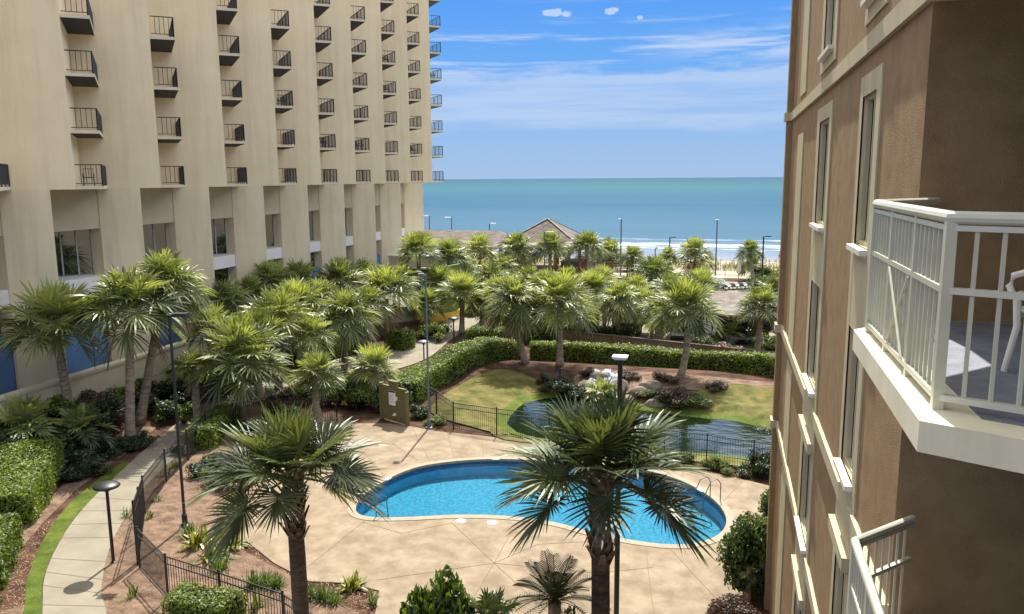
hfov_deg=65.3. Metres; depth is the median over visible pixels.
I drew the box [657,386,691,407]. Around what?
shrub
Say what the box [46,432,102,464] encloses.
shrub
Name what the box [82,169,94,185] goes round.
patio chair
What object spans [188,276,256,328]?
palm tree
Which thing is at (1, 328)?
window
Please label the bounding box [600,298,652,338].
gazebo
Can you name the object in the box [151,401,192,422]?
shrub
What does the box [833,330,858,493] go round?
window
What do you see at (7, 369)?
window
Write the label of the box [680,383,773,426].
pond bank lawn
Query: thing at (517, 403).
pond edge grass
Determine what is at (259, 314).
palm tree
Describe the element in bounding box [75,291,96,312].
window
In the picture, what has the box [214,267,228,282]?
window
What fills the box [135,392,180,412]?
shrub
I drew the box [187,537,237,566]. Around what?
ginger plant
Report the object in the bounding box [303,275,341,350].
palm tree
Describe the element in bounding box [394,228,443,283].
palm tree
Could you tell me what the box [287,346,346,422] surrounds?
palm tree
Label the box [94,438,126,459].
shrub
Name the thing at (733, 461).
pond bank lawn
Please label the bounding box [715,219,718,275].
street lamp
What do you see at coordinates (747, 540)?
shrub
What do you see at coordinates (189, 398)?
shrub
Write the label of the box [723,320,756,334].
shrub
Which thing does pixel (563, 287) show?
palm tree
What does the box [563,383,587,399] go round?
shrub
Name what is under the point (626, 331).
hedge
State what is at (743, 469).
shrub
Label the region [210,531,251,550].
ginger plant
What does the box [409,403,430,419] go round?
shrub
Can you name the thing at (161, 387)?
shrub
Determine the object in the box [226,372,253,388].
shrub
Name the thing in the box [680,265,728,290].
palm tree
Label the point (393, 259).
terrace block
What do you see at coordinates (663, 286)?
palm tree
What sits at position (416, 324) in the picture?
shrub
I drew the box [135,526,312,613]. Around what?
metal fence
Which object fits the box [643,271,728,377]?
palm tree
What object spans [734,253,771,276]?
fan palm
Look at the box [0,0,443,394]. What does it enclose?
hotel tower
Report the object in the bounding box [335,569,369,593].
ginger plant
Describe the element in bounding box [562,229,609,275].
palm tree
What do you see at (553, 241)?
palm tree
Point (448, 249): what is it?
palm tree
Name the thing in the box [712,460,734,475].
shrub
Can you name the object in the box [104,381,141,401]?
shrub
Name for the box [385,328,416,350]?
hedge
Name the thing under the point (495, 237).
long beach pavilion
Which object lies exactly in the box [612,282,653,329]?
palm tree
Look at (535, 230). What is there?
shingled pavilion
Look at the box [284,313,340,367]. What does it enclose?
palm tree
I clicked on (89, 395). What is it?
shrub
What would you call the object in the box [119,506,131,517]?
grass tuft
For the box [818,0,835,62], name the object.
window
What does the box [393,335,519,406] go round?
hedge
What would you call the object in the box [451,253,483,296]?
palm tree
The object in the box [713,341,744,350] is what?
shrub
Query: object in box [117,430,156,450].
shrub
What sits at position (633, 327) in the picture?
shrub
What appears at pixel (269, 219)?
window
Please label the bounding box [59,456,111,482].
shrub
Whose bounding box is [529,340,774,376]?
hedge
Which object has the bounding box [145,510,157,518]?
grass tuft
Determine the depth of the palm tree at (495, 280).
67.09 m
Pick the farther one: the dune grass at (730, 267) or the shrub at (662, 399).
the dune grass at (730, 267)
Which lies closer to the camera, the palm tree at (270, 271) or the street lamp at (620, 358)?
the street lamp at (620, 358)
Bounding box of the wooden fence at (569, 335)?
[553,329,774,353]
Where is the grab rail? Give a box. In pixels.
[375,494,388,516]
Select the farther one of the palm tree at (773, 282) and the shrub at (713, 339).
the palm tree at (773, 282)
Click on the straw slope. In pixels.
(692, 382)
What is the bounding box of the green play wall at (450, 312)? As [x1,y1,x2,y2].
[389,264,460,321]
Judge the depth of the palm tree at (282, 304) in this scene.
46.92 m
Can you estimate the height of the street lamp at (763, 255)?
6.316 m
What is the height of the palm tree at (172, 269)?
9.040 m
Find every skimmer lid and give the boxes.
[456,519,465,522]
[487,520,496,524]
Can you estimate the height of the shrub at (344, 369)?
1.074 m
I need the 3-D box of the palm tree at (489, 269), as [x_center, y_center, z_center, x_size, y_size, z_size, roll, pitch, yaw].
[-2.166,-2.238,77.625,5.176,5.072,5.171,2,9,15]
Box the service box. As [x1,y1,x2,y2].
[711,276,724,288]
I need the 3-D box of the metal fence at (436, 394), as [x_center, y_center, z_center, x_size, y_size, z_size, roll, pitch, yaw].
[3.313,5.914,37.409,19.653,1.608,1.926,5,11,32]
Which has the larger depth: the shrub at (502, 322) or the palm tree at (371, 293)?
the shrub at (502, 322)
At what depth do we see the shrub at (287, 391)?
45.98 m
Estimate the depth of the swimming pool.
32.80 m
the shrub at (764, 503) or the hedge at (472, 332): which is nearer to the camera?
the shrub at (764, 503)
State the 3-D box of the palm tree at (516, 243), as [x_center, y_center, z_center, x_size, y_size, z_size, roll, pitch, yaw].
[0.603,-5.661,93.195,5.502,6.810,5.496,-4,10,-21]
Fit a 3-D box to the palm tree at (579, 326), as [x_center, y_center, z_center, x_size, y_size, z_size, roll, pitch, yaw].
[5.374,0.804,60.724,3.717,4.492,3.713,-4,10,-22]
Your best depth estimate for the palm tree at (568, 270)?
74.04 m
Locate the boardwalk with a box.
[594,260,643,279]
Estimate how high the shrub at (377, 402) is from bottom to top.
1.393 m
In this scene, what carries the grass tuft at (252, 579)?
on the straw bed at (198, 509)
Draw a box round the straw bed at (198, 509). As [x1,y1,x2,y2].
[0,404,358,613]
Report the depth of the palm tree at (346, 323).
49.55 m
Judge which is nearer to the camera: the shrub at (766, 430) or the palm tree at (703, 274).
the shrub at (766, 430)
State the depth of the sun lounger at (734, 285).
89.67 m
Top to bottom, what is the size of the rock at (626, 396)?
0.637 m
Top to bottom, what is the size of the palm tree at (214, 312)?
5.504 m
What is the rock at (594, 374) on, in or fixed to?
on the ground at (368, 413)
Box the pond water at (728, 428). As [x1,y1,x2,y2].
[508,397,771,460]
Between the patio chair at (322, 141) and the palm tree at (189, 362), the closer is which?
the palm tree at (189, 362)
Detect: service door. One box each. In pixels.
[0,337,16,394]
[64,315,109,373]
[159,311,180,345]
[311,268,320,278]
[377,254,380,264]
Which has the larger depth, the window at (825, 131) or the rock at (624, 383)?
the rock at (624, 383)
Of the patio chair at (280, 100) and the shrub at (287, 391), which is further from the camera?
the patio chair at (280, 100)
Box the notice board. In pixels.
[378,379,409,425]
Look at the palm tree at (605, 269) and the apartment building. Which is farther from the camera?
the palm tree at (605, 269)
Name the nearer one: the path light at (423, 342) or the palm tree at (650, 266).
the path light at (423, 342)
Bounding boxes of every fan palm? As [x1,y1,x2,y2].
[0,391,69,441]
[47,399,120,449]
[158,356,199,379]
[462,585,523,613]
[582,375,616,405]
[715,319,747,344]
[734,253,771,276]
[738,560,764,602]
[746,322,775,343]
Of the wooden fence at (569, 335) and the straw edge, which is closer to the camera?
the straw edge
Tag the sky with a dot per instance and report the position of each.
(529, 89)
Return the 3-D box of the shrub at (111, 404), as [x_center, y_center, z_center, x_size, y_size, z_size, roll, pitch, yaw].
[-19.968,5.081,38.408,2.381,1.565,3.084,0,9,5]
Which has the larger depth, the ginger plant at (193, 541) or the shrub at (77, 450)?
the shrub at (77, 450)
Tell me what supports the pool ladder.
attached to the swimming pool
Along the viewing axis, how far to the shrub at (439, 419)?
40.98 m
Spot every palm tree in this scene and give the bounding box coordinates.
[0,275,119,417]
[64,263,190,437]
[115,247,217,425]
[168,347,219,420]
[178,300,233,376]
[180,396,390,613]
[183,311,297,420]
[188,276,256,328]
[226,282,319,389]
[227,305,292,400]
[231,274,274,307]
[244,259,295,294]
[260,274,330,366]
[277,256,322,301]
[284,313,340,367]
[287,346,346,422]
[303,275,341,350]
[311,255,366,293]
[314,284,384,372]
[343,256,376,291]
[345,342,406,406]
[352,260,423,346]
[355,284,396,346]
[392,260,424,293]
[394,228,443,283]
[404,285,448,323]
[419,264,456,287]
[424,235,472,273]
[436,269,489,332]
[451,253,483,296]
[459,232,498,277]
[464,287,497,327]
[471,259,509,307]
[480,273,547,363]
[483,274,509,325]
[490,384,718,613]
[493,252,518,277]
[496,230,538,279]
[513,264,537,287]
[524,265,603,365]
[525,267,557,313]
[527,285,557,324]
[530,228,569,269]
[553,264,578,278]
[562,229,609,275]
[563,289,604,335]
[578,266,613,297]
[583,263,620,290]
[593,235,625,274]
[594,278,643,331]
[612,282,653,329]
[617,244,647,277]
[619,273,655,294]
[625,253,680,292]
[635,288,681,341]
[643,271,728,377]
[648,271,683,293]
[657,246,678,265]
[672,236,717,273]
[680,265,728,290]
[732,283,777,351]
[733,239,765,282]
[755,273,778,296]
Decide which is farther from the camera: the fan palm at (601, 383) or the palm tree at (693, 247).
the palm tree at (693, 247)
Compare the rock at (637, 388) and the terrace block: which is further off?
the terrace block
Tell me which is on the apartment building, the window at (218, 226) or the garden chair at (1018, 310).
the garden chair at (1018, 310)
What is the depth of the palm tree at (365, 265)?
67.81 m
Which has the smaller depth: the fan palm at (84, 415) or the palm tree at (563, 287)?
the fan palm at (84, 415)
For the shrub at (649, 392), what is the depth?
45.87 m
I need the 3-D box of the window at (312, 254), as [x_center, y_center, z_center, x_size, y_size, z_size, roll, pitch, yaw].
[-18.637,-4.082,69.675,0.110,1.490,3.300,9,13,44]
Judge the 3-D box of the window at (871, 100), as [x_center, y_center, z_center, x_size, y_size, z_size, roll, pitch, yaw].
[4.271,-1.588,9.625,0.220,1.920,1.050,2,9,15]
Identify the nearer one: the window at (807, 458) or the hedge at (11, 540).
the window at (807, 458)
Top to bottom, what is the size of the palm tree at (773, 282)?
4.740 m
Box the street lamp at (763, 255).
[761,235,770,279]
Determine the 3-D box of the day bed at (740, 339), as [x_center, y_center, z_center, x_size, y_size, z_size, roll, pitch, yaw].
[17.616,2.319,60.850,1.900,0.850,1.220,2,9,15]
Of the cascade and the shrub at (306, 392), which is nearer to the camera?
the shrub at (306, 392)
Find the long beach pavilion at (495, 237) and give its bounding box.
[424,230,511,248]
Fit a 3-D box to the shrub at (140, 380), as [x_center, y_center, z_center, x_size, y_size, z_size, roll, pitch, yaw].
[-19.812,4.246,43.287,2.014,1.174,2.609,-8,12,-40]
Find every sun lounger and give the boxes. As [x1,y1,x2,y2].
[730,283,741,289]
[737,282,748,288]
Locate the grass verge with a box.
[23,460,128,613]
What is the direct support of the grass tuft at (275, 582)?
on the straw bed at (198, 509)
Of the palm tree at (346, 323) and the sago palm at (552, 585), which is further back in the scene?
the palm tree at (346, 323)
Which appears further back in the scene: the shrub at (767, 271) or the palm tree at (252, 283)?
the shrub at (767, 271)
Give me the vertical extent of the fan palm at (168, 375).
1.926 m
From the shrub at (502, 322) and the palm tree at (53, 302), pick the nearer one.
the palm tree at (53, 302)
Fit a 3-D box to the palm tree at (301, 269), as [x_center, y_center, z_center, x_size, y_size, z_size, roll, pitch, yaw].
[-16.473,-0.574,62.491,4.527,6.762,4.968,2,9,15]
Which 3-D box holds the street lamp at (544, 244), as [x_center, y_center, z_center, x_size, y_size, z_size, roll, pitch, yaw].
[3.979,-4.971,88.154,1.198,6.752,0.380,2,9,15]
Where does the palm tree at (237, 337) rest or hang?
on the ground at (368, 413)
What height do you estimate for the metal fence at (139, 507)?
2.380 m
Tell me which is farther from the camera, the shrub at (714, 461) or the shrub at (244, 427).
the shrub at (244, 427)
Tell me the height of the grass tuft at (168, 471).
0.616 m
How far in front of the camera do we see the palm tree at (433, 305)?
63.84 m
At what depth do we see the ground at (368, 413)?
41.34 m
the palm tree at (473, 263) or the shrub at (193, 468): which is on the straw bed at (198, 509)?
the shrub at (193, 468)
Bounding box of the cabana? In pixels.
[661,291,776,345]
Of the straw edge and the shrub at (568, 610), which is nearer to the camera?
the shrub at (568, 610)
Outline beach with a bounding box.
[473,253,779,278]
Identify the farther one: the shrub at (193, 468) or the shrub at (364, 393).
the shrub at (364, 393)
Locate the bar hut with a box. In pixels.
[357,287,422,335]
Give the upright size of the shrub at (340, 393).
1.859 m
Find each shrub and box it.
[0,420,47,445]
[39,416,93,438]
[41,394,87,417]
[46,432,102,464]
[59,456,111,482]
[74,388,124,409]
[93,393,124,431]
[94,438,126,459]
[97,395,124,420]
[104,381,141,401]
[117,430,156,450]
[135,377,166,398]
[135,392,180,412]
[150,377,189,403]
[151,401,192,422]
[165,363,221,383]
[167,441,199,456]
[173,392,207,412]
[184,451,227,478]
[197,466,243,487]
[199,377,232,401]
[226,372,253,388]
[230,418,266,437]
[261,400,301,418]
[277,384,311,398]
[281,349,295,366]
[297,386,337,405]
[320,368,349,381]
[321,374,368,404]
[341,380,378,408]
[371,383,410,411]
[399,564,475,613]
[402,320,428,337]
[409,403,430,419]
[415,322,452,341]
[422,413,446,425]
[495,316,510,326]
[535,373,554,383]
[538,376,574,395]
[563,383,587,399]
[564,606,575,613]
[577,367,594,375]
[617,368,641,379]
[623,323,638,335]
[634,389,658,397]
[651,388,672,403]
[652,371,681,382]
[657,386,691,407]
[672,452,695,464]
[679,391,713,407]
[683,332,721,346]
[699,320,717,333]
[700,455,722,467]
[702,380,728,391]
[704,593,761,613]
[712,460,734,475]
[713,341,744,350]
[716,511,767,594]
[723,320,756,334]
[732,461,752,477]
[746,264,778,281]
[746,448,770,475]
[748,272,778,291]
[751,333,775,351]
[752,427,771,433]
[754,489,768,525]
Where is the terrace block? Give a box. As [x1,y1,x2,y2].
[387,250,455,267]
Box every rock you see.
[578,380,596,391]
[588,371,609,378]
[609,379,628,392]
[624,395,633,402]
[628,386,646,395]
[639,380,661,390]
[645,399,667,406]
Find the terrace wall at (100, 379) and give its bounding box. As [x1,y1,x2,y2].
[0,313,309,422]
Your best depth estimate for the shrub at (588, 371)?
49.69 m
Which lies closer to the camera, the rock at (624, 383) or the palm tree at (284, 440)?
the palm tree at (284, 440)
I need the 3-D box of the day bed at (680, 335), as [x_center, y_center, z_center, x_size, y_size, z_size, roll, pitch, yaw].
[13.370,2.102,62.378,1.900,0.850,1.220,2,9,15]
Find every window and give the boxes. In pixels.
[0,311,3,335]
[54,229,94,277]
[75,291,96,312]
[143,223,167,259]
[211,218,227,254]
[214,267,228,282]
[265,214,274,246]
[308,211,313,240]
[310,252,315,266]
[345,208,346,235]
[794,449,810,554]
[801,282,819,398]
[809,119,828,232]
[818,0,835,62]
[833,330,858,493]
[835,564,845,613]
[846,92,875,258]
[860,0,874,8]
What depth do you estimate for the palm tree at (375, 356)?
43.90 m
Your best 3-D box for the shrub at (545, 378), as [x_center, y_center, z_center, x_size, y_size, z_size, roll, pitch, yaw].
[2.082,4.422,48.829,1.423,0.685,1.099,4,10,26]
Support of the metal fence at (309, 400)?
on the ground at (368, 413)
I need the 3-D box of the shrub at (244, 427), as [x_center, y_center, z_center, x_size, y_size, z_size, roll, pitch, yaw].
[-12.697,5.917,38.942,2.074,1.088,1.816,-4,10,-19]
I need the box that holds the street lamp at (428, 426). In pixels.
[418,273,432,428]
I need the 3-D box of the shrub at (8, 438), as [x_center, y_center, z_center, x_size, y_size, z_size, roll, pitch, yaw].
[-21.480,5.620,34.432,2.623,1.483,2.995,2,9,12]
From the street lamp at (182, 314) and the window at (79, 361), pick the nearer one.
the street lamp at (182, 314)
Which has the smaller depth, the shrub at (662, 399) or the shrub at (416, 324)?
the shrub at (662, 399)
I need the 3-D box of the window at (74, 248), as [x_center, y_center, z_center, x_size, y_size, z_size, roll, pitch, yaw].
[-25.247,-3.000,44.752,0.110,2.700,3.300,9,13,44]
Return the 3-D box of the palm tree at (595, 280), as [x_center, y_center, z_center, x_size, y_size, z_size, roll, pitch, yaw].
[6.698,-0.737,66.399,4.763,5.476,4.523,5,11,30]
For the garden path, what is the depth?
29.11 m
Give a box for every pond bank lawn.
[431,369,549,433]
[491,430,749,465]
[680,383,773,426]
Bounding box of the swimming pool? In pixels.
[347,457,734,548]
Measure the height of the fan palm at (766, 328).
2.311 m
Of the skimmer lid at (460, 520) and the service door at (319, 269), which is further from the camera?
the service door at (319, 269)
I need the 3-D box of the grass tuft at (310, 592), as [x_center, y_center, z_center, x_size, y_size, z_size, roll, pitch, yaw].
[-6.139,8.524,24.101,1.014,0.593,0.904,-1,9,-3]
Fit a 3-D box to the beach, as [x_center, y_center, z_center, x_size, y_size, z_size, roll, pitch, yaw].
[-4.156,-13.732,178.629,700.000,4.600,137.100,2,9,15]
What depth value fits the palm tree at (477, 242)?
91.24 m
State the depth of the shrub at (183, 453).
36.82 m
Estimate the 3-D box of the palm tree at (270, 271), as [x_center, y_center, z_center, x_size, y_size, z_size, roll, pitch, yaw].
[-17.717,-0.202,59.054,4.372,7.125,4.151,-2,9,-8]
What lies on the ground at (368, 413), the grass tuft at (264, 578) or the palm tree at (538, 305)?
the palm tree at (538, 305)
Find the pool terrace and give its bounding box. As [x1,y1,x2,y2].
[594,281,774,350]
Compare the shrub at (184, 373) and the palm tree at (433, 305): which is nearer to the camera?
the shrub at (184, 373)
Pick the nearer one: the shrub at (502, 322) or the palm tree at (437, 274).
the shrub at (502, 322)
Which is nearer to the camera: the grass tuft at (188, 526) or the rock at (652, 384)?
the grass tuft at (188, 526)
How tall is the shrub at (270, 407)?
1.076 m
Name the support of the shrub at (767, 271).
on the pool terrace
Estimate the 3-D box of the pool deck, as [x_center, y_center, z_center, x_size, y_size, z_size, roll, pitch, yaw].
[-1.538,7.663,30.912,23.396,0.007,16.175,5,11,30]
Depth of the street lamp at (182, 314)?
28.55 m
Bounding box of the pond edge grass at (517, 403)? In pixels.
[495,392,771,459]
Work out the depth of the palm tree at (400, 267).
69.49 m
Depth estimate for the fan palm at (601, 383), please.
46.35 m
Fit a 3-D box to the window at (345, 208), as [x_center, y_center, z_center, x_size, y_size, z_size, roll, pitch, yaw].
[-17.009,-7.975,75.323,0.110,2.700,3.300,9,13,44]
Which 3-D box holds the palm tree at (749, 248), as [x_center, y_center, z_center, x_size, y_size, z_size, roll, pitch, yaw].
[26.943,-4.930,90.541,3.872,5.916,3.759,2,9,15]
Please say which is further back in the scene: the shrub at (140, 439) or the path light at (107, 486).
the shrub at (140, 439)
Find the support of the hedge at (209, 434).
on the ground at (368, 413)
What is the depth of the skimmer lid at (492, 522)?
29.29 m
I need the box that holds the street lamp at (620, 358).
[612,354,628,613]
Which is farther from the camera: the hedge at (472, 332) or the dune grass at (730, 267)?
the dune grass at (730, 267)
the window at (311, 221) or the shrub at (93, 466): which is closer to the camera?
the shrub at (93, 466)
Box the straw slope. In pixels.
[572,368,773,395]
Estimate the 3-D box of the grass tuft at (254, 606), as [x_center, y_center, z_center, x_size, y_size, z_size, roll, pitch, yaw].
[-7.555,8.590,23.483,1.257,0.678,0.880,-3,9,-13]
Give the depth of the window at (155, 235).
51.43 m
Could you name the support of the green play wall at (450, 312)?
on the ground at (368, 413)
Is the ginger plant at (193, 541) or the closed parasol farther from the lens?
the closed parasol
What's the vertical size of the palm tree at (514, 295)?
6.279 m
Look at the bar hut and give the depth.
64.97 m
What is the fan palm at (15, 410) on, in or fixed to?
on the ground at (368, 413)
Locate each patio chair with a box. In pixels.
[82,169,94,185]
[277,95,285,105]
[319,137,329,147]
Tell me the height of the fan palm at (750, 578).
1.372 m
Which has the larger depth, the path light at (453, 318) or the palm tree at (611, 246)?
the palm tree at (611, 246)
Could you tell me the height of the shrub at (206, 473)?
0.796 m
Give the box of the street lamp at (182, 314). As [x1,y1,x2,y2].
[168,312,190,527]
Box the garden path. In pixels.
[42,292,492,613]
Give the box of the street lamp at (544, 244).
[544,231,553,268]
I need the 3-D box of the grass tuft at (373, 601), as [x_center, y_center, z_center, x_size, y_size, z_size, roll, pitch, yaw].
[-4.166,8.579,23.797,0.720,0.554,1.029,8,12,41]
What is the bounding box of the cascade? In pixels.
[588,368,617,382]
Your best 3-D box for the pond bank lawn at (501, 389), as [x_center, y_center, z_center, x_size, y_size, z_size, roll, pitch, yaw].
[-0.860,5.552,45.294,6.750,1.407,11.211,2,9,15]
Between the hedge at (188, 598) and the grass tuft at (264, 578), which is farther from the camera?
the grass tuft at (264, 578)
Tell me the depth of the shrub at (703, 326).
63.38 m
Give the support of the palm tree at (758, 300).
on the ground at (368, 413)
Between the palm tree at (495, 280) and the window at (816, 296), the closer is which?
the window at (816, 296)
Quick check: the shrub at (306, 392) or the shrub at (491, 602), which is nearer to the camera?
the shrub at (491, 602)
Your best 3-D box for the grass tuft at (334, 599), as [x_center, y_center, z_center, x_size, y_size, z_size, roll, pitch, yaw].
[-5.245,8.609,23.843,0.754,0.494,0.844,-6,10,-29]
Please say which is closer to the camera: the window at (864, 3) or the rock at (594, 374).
the window at (864, 3)
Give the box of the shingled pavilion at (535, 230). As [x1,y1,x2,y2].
[497,218,598,274]
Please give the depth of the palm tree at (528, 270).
78.12 m
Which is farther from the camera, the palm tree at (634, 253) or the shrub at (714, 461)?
the palm tree at (634, 253)
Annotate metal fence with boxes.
[131,394,292,564]
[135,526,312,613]
[292,392,337,421]
[429,385,770,472]
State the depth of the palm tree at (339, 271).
61.53 m
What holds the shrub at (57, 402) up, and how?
on the ground at (368, 413)
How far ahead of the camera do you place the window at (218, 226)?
57.77 m
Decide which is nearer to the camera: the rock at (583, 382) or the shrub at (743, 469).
the shrub at (743, 469)
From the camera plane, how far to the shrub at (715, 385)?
46.33 m
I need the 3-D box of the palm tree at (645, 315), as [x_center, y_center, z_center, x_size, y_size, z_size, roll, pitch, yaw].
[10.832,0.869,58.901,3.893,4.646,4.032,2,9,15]
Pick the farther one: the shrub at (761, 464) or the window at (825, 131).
the shrub at (761, 464)
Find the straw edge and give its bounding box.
[19,426,155,550]
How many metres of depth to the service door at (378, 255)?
82.84 m
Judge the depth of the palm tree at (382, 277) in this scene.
59.37 m
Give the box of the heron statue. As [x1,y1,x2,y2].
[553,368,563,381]
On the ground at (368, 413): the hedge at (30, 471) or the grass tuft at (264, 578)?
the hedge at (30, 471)
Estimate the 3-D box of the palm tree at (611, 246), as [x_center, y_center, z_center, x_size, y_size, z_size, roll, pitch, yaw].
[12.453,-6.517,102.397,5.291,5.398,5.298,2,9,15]
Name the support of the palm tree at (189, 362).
on the ground at (368, 413)
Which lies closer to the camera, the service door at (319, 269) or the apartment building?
the apartment building
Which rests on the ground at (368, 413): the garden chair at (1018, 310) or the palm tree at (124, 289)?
the palm tree at (124, 289)
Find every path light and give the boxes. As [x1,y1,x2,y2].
[92,480,120,563]
[418,340,429,361]
[448,316,458,343]
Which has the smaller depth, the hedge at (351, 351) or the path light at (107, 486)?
the path light at (107, 486)
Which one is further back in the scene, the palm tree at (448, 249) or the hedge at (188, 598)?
the palm tree at (448, 249)
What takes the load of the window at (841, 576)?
in the apartment building
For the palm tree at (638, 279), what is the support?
on the ground at (368, 413)
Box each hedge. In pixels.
[0,435,64,525]
[0,512,24,589]
[160,581,248,613]
[182,403,241,449]
[295,337,360,360]
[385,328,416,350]
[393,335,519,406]
[465,324,590,344]
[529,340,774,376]
[545,325,636,342]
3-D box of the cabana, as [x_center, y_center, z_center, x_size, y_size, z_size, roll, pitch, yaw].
[17.235,0.679,61.933,11.000,3.750,6.400,4,10,24]
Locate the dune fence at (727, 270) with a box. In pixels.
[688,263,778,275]
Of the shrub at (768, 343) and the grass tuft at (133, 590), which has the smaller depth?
the grass tuft at (133, 590)
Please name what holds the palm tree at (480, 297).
on the ground at (368, 413)
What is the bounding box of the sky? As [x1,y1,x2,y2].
[429,0,791,178]
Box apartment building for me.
[764,0,1023,613]
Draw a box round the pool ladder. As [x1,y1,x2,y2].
[691,476,720,516]
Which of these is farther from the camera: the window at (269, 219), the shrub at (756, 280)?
the shrub at (756, 280)
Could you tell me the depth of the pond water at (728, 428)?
41.21 m
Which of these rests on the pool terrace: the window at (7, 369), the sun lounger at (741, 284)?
the sun lounger at (741, 284)
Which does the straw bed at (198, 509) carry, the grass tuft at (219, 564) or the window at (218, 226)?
the grass tuft at (219, 564)
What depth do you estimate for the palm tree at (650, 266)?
80.47 m
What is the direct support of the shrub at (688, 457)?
on the ground at (368, 413)
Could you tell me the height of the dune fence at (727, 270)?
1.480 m
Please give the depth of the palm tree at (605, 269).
77.57 m
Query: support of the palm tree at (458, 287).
on the ground at (368, 413)
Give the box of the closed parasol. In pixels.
[737,259,740,280]
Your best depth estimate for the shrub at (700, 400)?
44.08 m
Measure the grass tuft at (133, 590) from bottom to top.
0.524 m
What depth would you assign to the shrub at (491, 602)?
16.32 m
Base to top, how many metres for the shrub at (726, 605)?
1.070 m
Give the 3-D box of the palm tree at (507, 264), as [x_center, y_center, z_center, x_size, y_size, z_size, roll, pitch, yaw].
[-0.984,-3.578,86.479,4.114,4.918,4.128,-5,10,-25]
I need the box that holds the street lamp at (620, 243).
[618,218,621,275]
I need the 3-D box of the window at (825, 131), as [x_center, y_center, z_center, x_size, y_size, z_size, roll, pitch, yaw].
[5.457,-2.304,14.027,0.220,1.920,1.540,2,9,15]
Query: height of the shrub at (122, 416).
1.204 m
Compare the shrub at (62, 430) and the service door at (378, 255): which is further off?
the service door at (378, 255)
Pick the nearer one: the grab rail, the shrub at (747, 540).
the shrub at (747, 540)
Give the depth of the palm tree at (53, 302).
37.25 m
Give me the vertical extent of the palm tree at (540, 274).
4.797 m
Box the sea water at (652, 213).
[423,177,782,257]
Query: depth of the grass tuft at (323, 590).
24.00 m
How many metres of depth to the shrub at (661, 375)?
47.75 m
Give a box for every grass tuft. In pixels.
[117,584,148,599]
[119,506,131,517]
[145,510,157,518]
[148,493,165,501]
[158,464,176,474]
[174,519,201,537]
[209,553,235,573]
[236,566,263,589]
[245,587,271,613]
[254,567,283,587]
[263,569,290,592]
[307,579,319,598]
[308,580,339,605]
[325,591,346,606]
[359,586,380,608]
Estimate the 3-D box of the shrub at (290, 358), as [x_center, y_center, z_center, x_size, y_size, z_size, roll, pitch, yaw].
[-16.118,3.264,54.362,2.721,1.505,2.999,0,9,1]
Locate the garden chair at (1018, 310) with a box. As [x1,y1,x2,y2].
[1001,270,1023,371]
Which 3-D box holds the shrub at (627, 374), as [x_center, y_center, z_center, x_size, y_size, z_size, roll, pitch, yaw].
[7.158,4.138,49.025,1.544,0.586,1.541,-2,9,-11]
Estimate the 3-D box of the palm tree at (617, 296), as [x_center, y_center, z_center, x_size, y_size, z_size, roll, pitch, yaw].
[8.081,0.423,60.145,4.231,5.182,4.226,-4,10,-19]
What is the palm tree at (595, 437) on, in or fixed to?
on the ground at (368, 413)
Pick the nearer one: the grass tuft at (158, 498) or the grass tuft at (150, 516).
the grass tuft at (150, 516)
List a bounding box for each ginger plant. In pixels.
[177,522,214,552]
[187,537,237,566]
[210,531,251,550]
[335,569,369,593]
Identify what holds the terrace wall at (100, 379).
on the ground at (368, 413)
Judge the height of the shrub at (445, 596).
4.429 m
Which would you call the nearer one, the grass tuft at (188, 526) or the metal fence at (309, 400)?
the grass tuft at (188, 526)
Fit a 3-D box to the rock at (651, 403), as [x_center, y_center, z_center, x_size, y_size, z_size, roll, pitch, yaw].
[8.112,5.497,45.097,1.369,0.600,0.648,2,9,15]
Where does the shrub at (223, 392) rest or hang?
on the ground at (368, 413)
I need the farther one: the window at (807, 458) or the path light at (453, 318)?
the path light at (453, 318)
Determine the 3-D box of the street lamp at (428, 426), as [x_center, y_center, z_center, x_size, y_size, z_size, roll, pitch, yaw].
[-4.323,2.249,39.958,0.547,7.920,0.367,0,9,0]
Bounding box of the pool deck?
[240,423,768,613]
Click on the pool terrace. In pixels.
(745, 345)
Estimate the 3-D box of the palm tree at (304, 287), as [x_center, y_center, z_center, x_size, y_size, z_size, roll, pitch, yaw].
[-14.333,0.897,53.936,5.568,6.496,5.321,2,9,15]
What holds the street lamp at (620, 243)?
on the beach walk
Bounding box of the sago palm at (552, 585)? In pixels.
[504,549,611,613]
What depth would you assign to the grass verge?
27.87 m
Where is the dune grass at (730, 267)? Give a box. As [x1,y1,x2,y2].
[468,254,779,271]
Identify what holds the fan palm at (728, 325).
on the ground at (368, 413)
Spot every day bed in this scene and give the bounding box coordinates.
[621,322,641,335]
[670,327,694,340]
[731,330,754,344]
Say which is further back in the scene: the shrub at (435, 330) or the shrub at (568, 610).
the shrub at (435, 330)
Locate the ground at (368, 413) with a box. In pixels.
[0,275,773,613]

